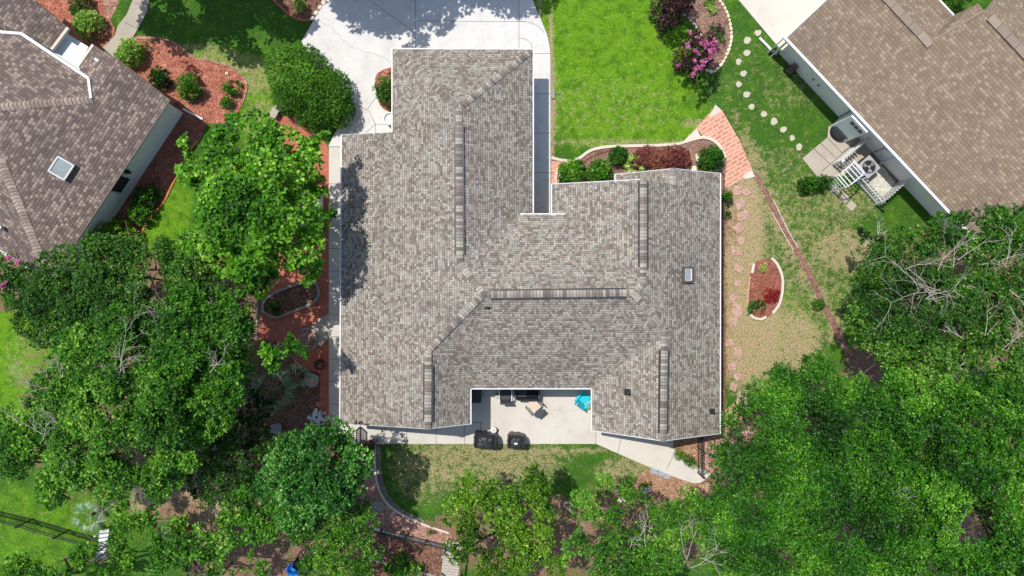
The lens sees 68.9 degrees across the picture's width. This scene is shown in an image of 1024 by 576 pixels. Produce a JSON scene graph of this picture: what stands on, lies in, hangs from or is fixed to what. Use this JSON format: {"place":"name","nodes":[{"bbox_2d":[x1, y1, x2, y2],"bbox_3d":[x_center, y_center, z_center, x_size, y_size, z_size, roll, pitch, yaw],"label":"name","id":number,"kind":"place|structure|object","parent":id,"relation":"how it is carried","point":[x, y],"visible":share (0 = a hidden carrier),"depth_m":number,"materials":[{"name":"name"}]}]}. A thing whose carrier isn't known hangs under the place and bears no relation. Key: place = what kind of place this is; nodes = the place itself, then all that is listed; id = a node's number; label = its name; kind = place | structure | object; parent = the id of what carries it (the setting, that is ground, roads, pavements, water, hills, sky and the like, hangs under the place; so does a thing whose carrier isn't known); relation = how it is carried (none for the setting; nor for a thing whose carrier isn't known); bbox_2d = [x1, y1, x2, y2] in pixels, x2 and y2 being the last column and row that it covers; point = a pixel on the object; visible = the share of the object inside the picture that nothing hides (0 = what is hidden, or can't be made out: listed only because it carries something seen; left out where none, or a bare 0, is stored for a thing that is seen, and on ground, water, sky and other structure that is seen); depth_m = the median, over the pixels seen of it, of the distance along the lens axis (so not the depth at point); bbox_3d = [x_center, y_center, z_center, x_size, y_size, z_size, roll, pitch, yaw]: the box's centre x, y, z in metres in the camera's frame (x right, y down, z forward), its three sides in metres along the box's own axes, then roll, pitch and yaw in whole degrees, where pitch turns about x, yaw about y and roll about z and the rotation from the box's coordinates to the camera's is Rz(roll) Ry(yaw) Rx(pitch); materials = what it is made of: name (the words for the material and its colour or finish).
{"place":"outdoors","nodes":[
{"label":"outdoors","id":0,"kind":"place"},
{"bbox_2d":[103,0,148,56],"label":"path","id":1,"kind":"structure","parent":0,"point":[130,24],"depth_m":39.95,"materials":[{"name":"concrete"}]},
{"bbox_2d":[258,156,328,340],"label":"path","id":2,"kind":"structure","parent":0,"point":[276,329],"depth_m":39.99,"materials":[{"name":"red brick"}]},
{"bbox_2d":[264,283,316,315],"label":"mulch bed","id":3,"kind":"object","parent":2,"relation":"on","point":[295,297],"visible":0.93,"depth_m":39.98,"materials":[{"name":"brown wood"}]},
{"bbox_2d":[261,281,320,318],"bbox_3d":[-11.849,0.612,39.930,3.332,0.140,1.431,-22,90,0],"label":"garden edging","id":4,"kind":"object","parent":3,"relation":"on","point":[294,310],"visible":0.87,"depth_m":39.86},
{"bbox_2d":[286,551,307,575],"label":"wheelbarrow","id":5,"kind":"object","parent":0,"point":[292,569],"visible":0.91,"depth_m":39.42,"materials":[{"name":"blue plastic"}]},
{"bbox_2d":[275,109,328,182],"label":"path","id":6,"kind":"structure","parent":0,"point":[284,120],"depth_m":39.99,"materials":[{"name":"red brick"}]},
{"bbox_2d":[297,341,328,415],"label":"path","id":7,"kind":"structure","parent":0,"point":[319,352],"depth_m":39.99,"materials":[{"name":"red brick"}]},
{"bbox_2d":[311,314,328,344],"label":"path","id":8,"kind":"structure","parent":0,"point":[320,326],"depth_m":39.97,"materials":[{"name":"concrete"}]},
{"bbox_2d":[329,147,482,443],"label":"path","id":9,"kind":"structure","parent":0,"point":[462,434],"depth_m":39.95,"materials":[{"name":"concrete"}]},
{"bbox_2d":[302,0,549,212],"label":"driveway","id":10,"kind":"structure","parent":0,"point":[356,41],"depth_m":39.95,"materials":[{"name":"white concrete"}]},
{"bbox_2d":[375,67,390,111],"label":"mulch bed","id":11,"kind":"object","parent":10,"relation":"on","point":[383,72],"visible":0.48,"depth_m":39.94,"materials":[{"name":"red wood"}]},
{"bbox_2d":[372,71,390,109],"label":"bush","id":12,"kind":"object","parent":11,"relation":"on","point":[382,95],"visible":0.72,"depth_m":38.97,"materials":[{"name":"green plant"}]},
{"bbox_2d":[0,0,1023,575],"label":"ground","id":13,"kind":"structure","parent":0,"point":[614,80],"depth_m":40.00,"materials":[{"name":"plant"}]},
{"bbox_2d":[0,251,37,313],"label":"flowering bush","id":14,"kind":"object","parent":13,"relation":"on","point":[12,280],"visible":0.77,"depth_m":36.30,"materials":[{"name":"pink plant"}]},
{"bbox_2d":[0,511,106,551],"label":"iron fence","id":15,"kind":"object","parent":13,"relation":"on","point":[48,533],"visible":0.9,"depth_m":39.19,"materials":[{"name":"metal"}]},
{"bbox_2d":[0,512,144,575],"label":"dense tree","id":16,"kind":"object","parent":13,"relation":"on","point":[127,562],"visible":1,"depth_m":35.33,"materials":[{"name":"green plant"}]},
{"bbox_2d":[36,0,114,48],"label":"mulch bed","id":17,"kind":"object","parent":13,"relation":"on","point":[60,11],"visible":0.48,"depth_m":39.99,"materials":[{"name":"red wood"}]},
{"bbox_2d":[67,0,92,16],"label":"bush","id":18,"kind":"object","parent":17,"relation":"on","point":[74,5],"visible":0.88,"depth_m":39.19,"materials":[{"name":"green plant"}]},
{"bbox_2d":[71,9,107,40],"bbox_3d":[-22.383,-13.971,39.310,1.638,1.419,1.562,0,90,0],"label":"bush","id":19,"kind":"object","parent":17,"relation":"on","point":[80,25],"visible":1,"depth_m":39.00,"materials":[{"name":"green plant"}]},
{"bbox_2d":[70,501,104,534],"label":"fan palm","id":20,"kind":"object","parent":13,"relation":"on","point":[80,507],"visible":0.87,"depth_m":38.67,"materials":[{"name":"green plant"}]},
{"bbox_2d":[0,0,182,276],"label":"house","id":21,"kind":"structure","parent":13,"relation":"on","point":[85,130],"depth_m":36.43,"materials":[{"name":"brown"}]},
{"bbox_2d":[112,176,129,192],"bbox_3d":[-20.224,-5.350,38.400,0.100,1.170,0.870,33,90,0],"label":"window","id":22,"kind":"structure","parent":21,"relation":"in","point":[121,183],"depth_m":38.58,"materials":[{"name":"glass"}]},
{"bbox_2d":[94,529,109,560],"bbox_3d":[-21.765,13.596,39.740,0.808,0.520,1.767,5,90,0],"label":"wooden table","id":23,"kind":"object","parent":13,"relation":"on","point":[103,535],"visible":0.65,"depth_m":39.48,"materials":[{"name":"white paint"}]},
{"bbox_2d":[0,401,213,533],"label":"dense tree","id":24,"kind":"object","parent":13,"relation":"on","point":[73,468],"visible":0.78,"depth_m":32.67,"materials":[{"name":"green plant"}]},
{"bbox_2d":[103,0,118,18],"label":"mulch bed","id":25,"kind":"object","parent":13,"relation":"on","point":[110,6],"visible":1,"depth_m":39.99,"materials":[{"name":"red wood"}]},
{"bbox_2d":[9,220,232,357],"bbox_3d":[-17.657,0.134,35.993,10.072,8.179,6.578,0,90,0],"label":"dense tree","id":26,"kind":"object","parent":13,"relation":"on","point":[72,301],"visible":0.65,"depth_m":33.32,"materials":[{"name":"green plant"}]},
{"bbox_2d":[8,282,257,456],"bbox_3d":[-16.830,3.437,35.100,11.032,9.984,7.450,0,90,0],"label":"dense tree","id":27,"kind":"object","parent":13,"relation":"on","point":[115,379],"visible":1,"depth_m":31.61,"materials":[{"name":"green plant"}]},
{"bbox_2d":[88,102,208,267],"bbox_3d":[-19.976,-4.977,39.988,2.694,0.001,10.866,36,90,0],"label":"mulch bed","id":28,"kind":"object","parent":13,"relation":"on","point":[159,173],"visible":0.46,"depth_m":39.99,"materials":[{"name":"soil"}]},
{"bbox_2d":[93,217,143,254],"bbox_3d":[-21.033,-2.796,39.190,2.917,1.710,1.834,-8,90,0],"label":"shrub","id":29,"kind":"object","parent":28,"relation":"on","point":[114,227],"visible":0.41,"depth_m":38.99,"materials":[{"name":"green plant"}]},
{"bbox_2d":[127,183,163,225],"bbox_3d":[-19.473,-4.455,39.350,1.484,1.430,2.423,17,90,0],"label":"shrub","id":30,"kind":"object","parent":28,"relation":"on","point":[137,203],"visible":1,"depth_m":39.16,"materials":[{"name":"green plant"}]},
{"bbox_2d":[142,139,199,230],"bbox_3d":[-18.236,-5.502,39.965,0.305,0.070,5.735,30,90,0],"label":"garden edging","id":31,"kind":"object","parent":13,"relation":"on","point":[171,186],"visible":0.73,"depth_m":39.93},
{"bbox_2d":[91,495,271,575],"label":"dense tree","id":32,"kind":"object","parent":13,"relation":"on","point":[176,545],"visible":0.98,"depth_m":35.52,"materials":[{"name":"green plant"}]},
{"bbox_2d":[120,36,245,123],"bbox_3d":[-18.051,-11.111,39.992,7.625,0.001,3.727,23,90,0],"label":"mulch bed","id":33,"kind":"object","parent":13,"relation":"on","point":[211,76],"visible":0.65,"depth_m":39.99,"materials":[{"name":"red wood"}]},
{"bbox_2d":[113,37,146,67],"bbox_3d":[-20.204,-12.428,39.303,1.629,1.431,1.592,0,90,0],"label":"bush","id":34,"kind":"object","parent":33,"relation":"on","point":[128,47],"visible":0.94,"depth_m":39.07,"materials":[{"name":"green plant"}]},
{"bbox_2d":[146,65,173,88],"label":"bush","id":35,"kind":"object","parent":33,"relation":"on","point":[159,75],"visible":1,"depth_m":39.24,"materials":[{"name":"green plant"}]},
{"bbox_2d":[175,72,204,102],"bbox_3d":[-17.038,-10.679,39.363,1.417,1.326,1.632,0,90,0],"label":"bush","id":36,"kind":"object","parent":33,"relation":"on","point":[188,85],"visible":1,"depth_m":39.06,"materials":[{"name":"green plant"}]},
{"bbox_2d":[134,37,247,106],"bbox_3d":[-16.962,-12.172,39.975,6.868,0.050,1.552,32,90,0],"label":"garden edging","id":37,"kind":"object","parent":33,"relation":"on","point":[220,63],"visible":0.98,"depth_m":39.95,"materials":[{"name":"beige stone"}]},
{"bbox_2d":[221,79,242,96],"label":"bush","id":38,"kind":"object","parent":33,"relation":"on","point":[231,91],"visible":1,"depth_m":39.59,"materials":[{"name":"green plant"}]},
{"bbox_2d":[179,380,277,508],"bbox_3d":[-13.391,7.565,37.165,3.906,5.815,6.630,17,90,0],"label":"shade tree","id":39,"kind":"object","parent":13,"relation":"on","point":[220,454],"visible":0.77,"depth_m":35.27,"materials":[{"name":"green plant"}]},
{"bbox_2d":[213,471,289,546],"bbox_3d":[-12.608,10.617,37.556,3.766,5.023,3.600,0,90,0],"label":"dense tree","id":40,"kind":"object","parent":13,"relation":"on","point":[247,517],"visible":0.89,"depth_m":35.56,"materials":[{"name":"green plant"}]},
{"bbox_2d":[169,108,337,300],"bbox_3d":[-11.713,-3.740,35.408,7.428,9.283,8.717,0,90,0],"label":"maple tree","id":41,"kind":"object","parent":13,"relation":"on","point":[256,210],"visible":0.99,"depth_m":32.47,"materials":[{"name":"green plant"}]},
{"bbox_2d":[276,0,322,18],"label":"mulch bed","id":42,"kind":"object","parent":13,"relation":"on","point":[307,12],"visible":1,"depth_m":39.99,"materials":[{"name":"red wood"}]},
{"bbox_2d":[297,330,315,347],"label":"mulch bed","id":43,"kind":"object","parent":13,"relation":"on","point":[305,336],"visible":0.75,"depth_m":39.98,"materials":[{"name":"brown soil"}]},
{"bbox_2d":[251,331,315,382],"bbox_3d":[-10.298,2.910,36.190,2.180,7.630,2.359,43,90,0],"label":"slender tree","id":44,"kind":"object","parent":43,"relation":"on","point":[271,364],"visible":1,"depth_m":32.93,"materials":[{"name":"green plant"}]},
{"bbox_2d":[263,43,356,132],"bbox_3d":[-10.620,-10.467,38.715,4.890,2.656,4.651,0,90,0],"label":"tree","id":45,"kind":"object","parent":13,"relation":"on","point":[317,93],"visible":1,"depth_m":38.12,"materials":[{"name":"green plant"}]},
{"bbox_2d":[256,339,368,479],"bbox_3d":[-10.569,6.403,39.990,6.289,0.001,7.751,0,90,0],"label":"mulch bed","id":46,"kind":"object","parent":13,"relation":"on","point":[300,408],"visible":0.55,"depth_m":39.99,"materials":[{"name":"brown wood"}]},
{"bbox_2d":[250,367,295,414],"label":"fan palm","id":47,"kind":"object","parent":46,"relation":"on","point":[281,386],"visible":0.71,"depth_m":38.43,"materials":[{"name":"green plant"}]},
{"bbox_2d":[284,363,311,388],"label":"fan palm","id":48,"kind":"object","parent":46,"relation":"on","point":[303,372],"visible":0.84,"depth_m":38.90,"materials":[{"name":"green plant"}]},
{"bbox_2d":[250,414,375,534],"bbox_3d":[-9.244,8.507,36.399,5.889,7.317,4.892,-39,90,0],"label":"round tree","id":49,"kind":"object","parent":13,"relation":"on","point":[301,460],"visible":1,"depth_m":33.68,"materials":[{"name":"green plant"}]},
{"bbox_2d":[285,496,384,575],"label":"dense tree","id":50,"kind":"object","parent":13,"relation":"on","point":[319,557],"visible":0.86,"depth_m":35.36,"materials":[{"name":"green plant"}]},
{"bbox_2d":[341,529,443,575],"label":"mulch bed","id":51,"kind":"object","parent":13,"relation":"on","point":[430,558],"visible":0.5,"depth_m":39.99,"materials":[{"name":"brown wood"}]},
{"bbox_2d":[383,551,422,575],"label":"shrub","id":52,"kind":"object","parent":51,"relation":"on","point":[404,570],"visible":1,"depth_m":39.06,"materials":[{"name":"green plant"}]},
{"bbox_2d":[376,444,424,522],"bbox_3d":[-6.445,10.738,39.988,1.244,0.001,4.987,-30,90,0],"label":"gravel strip","id":53,"kind":"object","parent":13,"relation":"on","point":[384,492],"visible":1,"depth_m":39.99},
{"bbox_2d":[351,444,452,542],"bbox_3d":[-6.730,11.710,39.992,3.460,0.001,7.740,-40,90,0],"label":"mulch bed","id":54,"kind":"object","parent":13,"relation":"on","point":[388,518],"visible":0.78,"depth_m":39.99,"materials":[{"name":"brown wood"}]},
{"bbox_2d":[378,528,446,550],"bbox_3d":[-5.229,13.329,39.525,3.690,0.950,0.109,13,90,0],"label":"iron fence","id":55,"kind":"object","parent":54,"relation":"on","point":[414,541],"visible":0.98,"depth_m":39.39,"materials":[{"name":"black paint"}]},
{"bbox_2d":[374,446,448,533],"bbox_3d":[-5.943,11.242,39.965,1.601,0.070,6.224,-40,90,0],"label":"garden edging","id":56,"kind":"object","parent":13,"relation":"on","point":[402,514],"visible":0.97,"depth_m":39.93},
{"bbox_2d":[439,541,462,575],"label":"boardwalk","id":57,"kind":"structure","parent":13,"relation":"on","point":[448,569],"depth_m":39.82,"materials":[{"name":"beige wood"}]},
{"bbox_2d":[440,461,570,575],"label":"dense tree","id":58,"kind":"object","parent":13,"relation":"on","point":[515,532],"visible":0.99,"depth_m":34.72,"materials":[{"name":"green plant"}]},
{"bbox_2d":[339,48,720,441],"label":"house","id":59,"kind":"structure","parent":13,"relation":"on","point":[465,269],"depth_m":36.13,"materials":[{"name":"grey"}]},
{"bbox_2d":[560,139,725,182],"bbox_3d":[6.763,-6.516,39.992,9.454,0.001,2.647,-3,90,0],"label":"mulch bed","id":60,"kind":"object","parent":13,"relation":"on","point":[694,147],"visible":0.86,"depth_m":39.99,"materials":[{"name":"brown wood"}]},
{"bbox_2d":[556,157,586,182],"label":"bush","id":61,"kind":"object","parent":60,"relation":"on","point":[571,170],"visible":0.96,"depth_m":39.10,"materials":[{"name":"green plant"}]},
{"bbox_2d":[585,157,613,181],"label":"bush","id":62,"kind":"object","parent":60,"relation":"on","point":[598,166],"visible":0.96,"depth_m":39.21,"materials":[{"name":"green plant"}]},
{"bbox_2d":[607,145,628,166],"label":"bush","id":63,"kind":"object","parent":60,"relation":"on","point":[618,152],"visible":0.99,"depth_m":39.25,"materials":[{"name":"green plant"}]},
{"bbox_2d":[551,136,726,161],"bbox_3d":[6.778,-7.431,39.955,9.409,0.090,1.231,-2,90,0],"label":"garden edging","id":64,"kind":"object","parent":60,"relation":"on","point":[717,143],"visible":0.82,"depth_m":39.91,"materials":[{"name":"concrete"}]},
{"bbox_2d":[632,144,691,169],"bbox_3d":[7.891,-6.841,39.350,3.366,1.379,1.718,0,90,0],"label":"barberry hedge","id":65,"kind":"object","parent":60,"relation":"on","point":[660,154],"visible":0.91,"depth_m":39.07,"materials":[{"name":"red plant"}]},
{"bbox_2d":[696,144,724,171],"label":"bush","id":66,"kind":"object","parent":60,"relation":"on","point":[714,154],"visible":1,"depth_m":39.03,"materials":[{"name":"green plant"}]},
{"bbox_2d":[560,469,736,575],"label":"dense tree","id":67,"kind":"object","parent":13,"relation":"on","point":[647,548],"visible":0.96,"depth_m":33.67,"materials":[{"name":"green plant"}]},
{"bbox_2d":[646,0,695,37],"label":"purple shrub","id":68,"kind":"object","parent":13,"relation":"on","point":[683,5],"visible":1,"depth_m":38.27,"materials":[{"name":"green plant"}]},
{"bbox_2d":[635,470,709,504],"bbox_3d":[8.546,10.689,39.992,3.954,0.001,1.464,14,90,0],"label":"mulch bed","id":69,"kind":"object","parent":13,"relation":"on","point":[663,485],"visible":0.73,"depth_m":39.99,"materials":[{"name":"orange soil"}]},
{"bbox_2d":[673,437,716,477],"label":"mulch bed","id":70,"kind":"object","parent":13,"relation":"on","point":[687,445],"visible":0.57,"depth_m":39.99,"materials":[{"name":"orange wood"}]},
{"bbox_2d":[673,446,699,469],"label":"shrub","id":71,"kind":"object","parent":70,"relation":"on","point":[686,459],"visible":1,"depth_m":39.78,"materials":[{"name":"green plant"}]},
{"bbox_2d":[671,27,720,83],"bbox_3d":[9.263,-11.802,38.341,2.106,3.434,2.834,36,90,0],"label":"crape myrtle","id":72,"kind":"object","parent":13,"relation":"on","point":[708,43],"visible":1,"depth_m":37.83,"materials":[{"name":"pink plant"}]},
{"bbox_2d":[697,436,703,478],"bbox_3d":[9.943,8.714,39.350,0.110,1.300,2.396,0,90,0],"label":"iron fence","id":73,"kind":"object","parent":13,"relation":"on","point":[701,455],"visible":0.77,"depth_m":39.11,"materials":[{"name":"metal"}]},
{"bbox_2d":[678,0,730,72],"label":"mulch bed","id":74,"kind":"object","parent":13,"relation":"on","point":[701,18],"visible":0.62,"depth_m":39.99,"materials":[{"name":"brown wood"}]},
{"bbox_2d":[721,174,725,433],"bbox_3d":[11.141,0.856,39.980,0.583,0.001,13.947,0,90,0],"label":"gutter","id":75,"kind":"object","parent":13,"relation":"on","point":[723,223],"visible":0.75,"depth_m":39.98,"materials":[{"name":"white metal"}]},
{"bbox_2d":[703,422,754,480],"bbox_3d":[11.655,8.779,39.987,2.983,0.001,3.279,0,90,0],"label":"mulch bed","id":76,"kind":"object","parent":13,"relation":"on","point":[749,433],"visible":0.14,"depth_m":39.99,"materials":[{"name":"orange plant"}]},
{"bbox_2d":[749,259,780,317],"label":"mulch bed","id":77,"kind":"object","parent":13,"relation":"on","point":[769,278],"visible":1,"depth_m":39.99,"materials":[{"name":"wood"}]},
{"bbox_2d":[763,287,780,303],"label":"red shrub","id":78,"kind":"object","parent":77,"relation":"on","point":[771,295],"visible":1,"depth_m":39.66,"materials":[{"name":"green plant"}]},
{"bbox_2d":[771,257,783,313],"bbox_3d":[14.191,-0.131,39.950,0.712,0.100,3.039,0,90,0],"label":"garden edging","id":79,"kind":"object","parent":77,"relation":"on","point":[782,284],"visible":0.99,"depth_m":39.90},
{"bbox_2d":[687,348,919,575],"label":"laurel tree","id":80,"kind":"object","parent":13,"relation":"on","point":[823,458],"visible":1,"depth_m":31.55,"materials":[{"name":"green plant"}]},
{"bbox_2d":[753,171,875,380],"bbox_3d":[15.898,-0.619,39.990,0.877,0.001,13.028,-30,90,0],"label":"mulch bed","id":81,"kind":"object","parent":13,"relation":"on","point":[857,364],"visible":0.97,"depth_m":39.99,"materials":[{"name":"soil"}]},
{"bbox_2d":[797,174,833,195],"bbox_3d":[16.005,-5.498,39.385,1.768,1.290,1.033,-8,90,0],"label":"bush","id":82,"kind":"object","parent":13,"relation":"on","point":[822,182],"visible":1,"depth_m":39.31,"materials":[{"name":"green plant"}]},
{"bbox_2d":[827,160,864,191],"bbox_3d":[17.343,-5.857,38.932,1.295,2.135,0.840,-41,90,0],"label":"garden arbor","id":83,"kind":"object","parent":13,"relation":"on","point":[858,166],"visible":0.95,"depth_m":38.14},
{"bbox_2d":[845,166,887,205],"bbox_3d":[18.657,-5.357,39.330,0.150,1.340,2.478,-42,90,0],"label":"picket fence","id":84,"kind":"object","parent":13,"relation":"on","point":[865,188],"visible":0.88,"depth_m":39.35,"materials":[{"name":"white paint"}]},
{"bbox_2d":[856,209,918,255],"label":"grove tree","id":85,"kind":"object","parent":13,"relation":"on","point":[879,239],"visible":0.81,"depth_m":35.32,"materials":[{"name":"green plant"}]},
{"bbox_2d":[873,178,910,204],"bbox_3d":[20.143,-5.129,39.330,2.072,1.340,0.150,-42,90,0],"label":"picket fence","id":86,"kind":"object","parent":13,"relation":"on","point":[895,188],"visible":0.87,"depth_m":39.29,"materials":[{"name":"white paint"}]},
{"bbox_2d":[767,0,1023,241],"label":"house","id":87,"kind":"structure","parent":13,"relation":"on","point":[928,95],"depth_m":36.34,"materials":[{"name":"beige"}]},
{"bbox_2d":[844,220,1023,409],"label":"grove tree","id":88,"kind":"object","parent":13,"relation":"on","point":[956,292],"visible":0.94,"depth_m":32.49,"materials":[{"name":"green plant"}]},
{"bbox_2d":[859,359,1023,575],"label":"laurel tree","id":89,"kind":"object","parent":13,"relation":"on","point":[987,468],"visible":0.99,"depth_m":31.16,"materials":[{"name":"green plant"}]},
{"bbox_2d":[905,189,1023,272],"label":"grove tree","id":90,"kind":"object","parent":13,"relation":"on","point":[1002,216],"visible":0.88,"depth_m":32.49,"materials":[{"name":"green plant"}]},
{"bbox_2d":[472,389,595,443],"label":"patio","id":91,"kind":"structure","parent":0,"point":[563,419],"depth_m":39.95,"materials":[{"name":"concrete"}]},
{"bbox_2d":[473,430,497,448],"bbox_3d":[-1.396,8.039,39.385,1.354,1.130,0.874,3,90,0],"label":"covered grill","id":92,"kind":"object","parent":91,"relation":"on","point":[485,439],"visible":0.99,"depth_m":38.97,"materials":[{"name":"fabric"}]},
{"bbox_2d":[499,389,511,404],"bbox_3d":[-0.342,5.697,39.503,0.720,0.894,0.832,0,90,0],"label":"patio chair","id":93,"kind":"object","parent":91,"relation":"on","point":[505,396],"visible":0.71,"depth_m":39.52,"materials":[{"name":"grey wicker"}]},
{"bbox_2d":[507,431,524,449],"bbox_3d":[0.201,8.083,39.385,0.972,1.130,0.831,5,90,0],"label":"covered grill","id":94,"kind":"object","parent":91,"relation":"on","point":[515,440],"visible":1,"depth_m":38.98,"materials":[{"name":"fabric"}]},
{"bbox_2d":[514,389,539,400],"bbox_3d":[0.799,5.527,39.510,1.340,0.820,0.740,0,90,0],"label":"patio sofa","id":95,"kind":"object","parent":91,"relation":"on","point":[526,394],"visible":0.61,"depth_m":39.46,"materials":[{"name":"grey wicker"}]},
{"bbox_2d":[525,399,544,418],"bbox_3d":[1.266,6.353,39.619,0.820,0.663,0.942,-40,90,0],"label":"lounge chair","id":96,"kind":"object","parent":91,"relation":"on","point":[534,406],"visible":0.93,"depth_m":39.59,"materials":[{"name":"beige fabric"}]},
{"bbox_2d":[575,389,590,410],"bbox_3d":[3.776,5.941,39.487,0.790,0.925,0.877,37,90,0],"label":"adirondack chair","id":97,"kind":"object","parent":91,"relation":"on","point":[583,397],"visible":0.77,"depth_m":39.52,"materials":[{"name":"teal plastic"}]},
{"bbox_2d":[551,161,563,183],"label":"path","id":98,"kind":"structure","parent":0,"point":[554,165],"depth_m":39.99,"materials":[{"name":"brick"}]},
{"bbox_2d":[596,432,709,482],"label":"path","id":99,"kind":"structure","parent":0,"point":[657,455],"depth_m":39.95,"materials":[{"name":"beige concrete"}]},
{"bbox_2d":[696,107,752,186],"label":"path","id":100,"kind":"structure","parent":0,"point":[718,128],"depth_m":39.99,"materials":[{"name":"brick"}]},
{"bbox_2d":[724,404,745,443],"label":"path","id":101,"kind":"structure","parent":0,"point":[741,421],"depth_m":39.98,"materials":[{"name":"stone"}]},
{"bbox_2d":[739,0,824,49],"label":"driveway","id":102,"kind":"structure","parent":0,"point":[777,21],"depth_m":39.95,"materials":[{"name":"beige concrete"}]},
{"bbox_2d":[802,124,871,176],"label":"patio","id":103,"kind":"structure","parent":0,"point":[823,156],"depth_m":39.96,"materials":[{"name":"concrete"}]},
{"bbox_2d":[831,135,873,165],"bbox_3d":[17.943,-7.271,39.330,2.239,1.340,0.150,-40,90,0],"label":"picket fence","id":104,"kind":"object","parent":103,"relation":"on","point":[851,151],"visible":0.97,"depth_m":39.10,"materials":[{"name":"white paint"}]},
{"bbox_2d":[852,155,879,178],"bbox_3d":[18.686,-6.343,39.495,0.900,0.969,0.900,-41,90,0],"label":"air conditioner","id":105,"kind":"object","parent":103,"relation":"on","point":[869,166],"visible":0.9,"depth_m":39.10,"materials":[{"name":"black paint"}]},
{"bbox_2d":[864,164,899,199],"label":"gravel","id":106,"kind":"structure","parent":0,"point":[881,181],"depth_m":39.99,"materials":[{"name":"gravel"}]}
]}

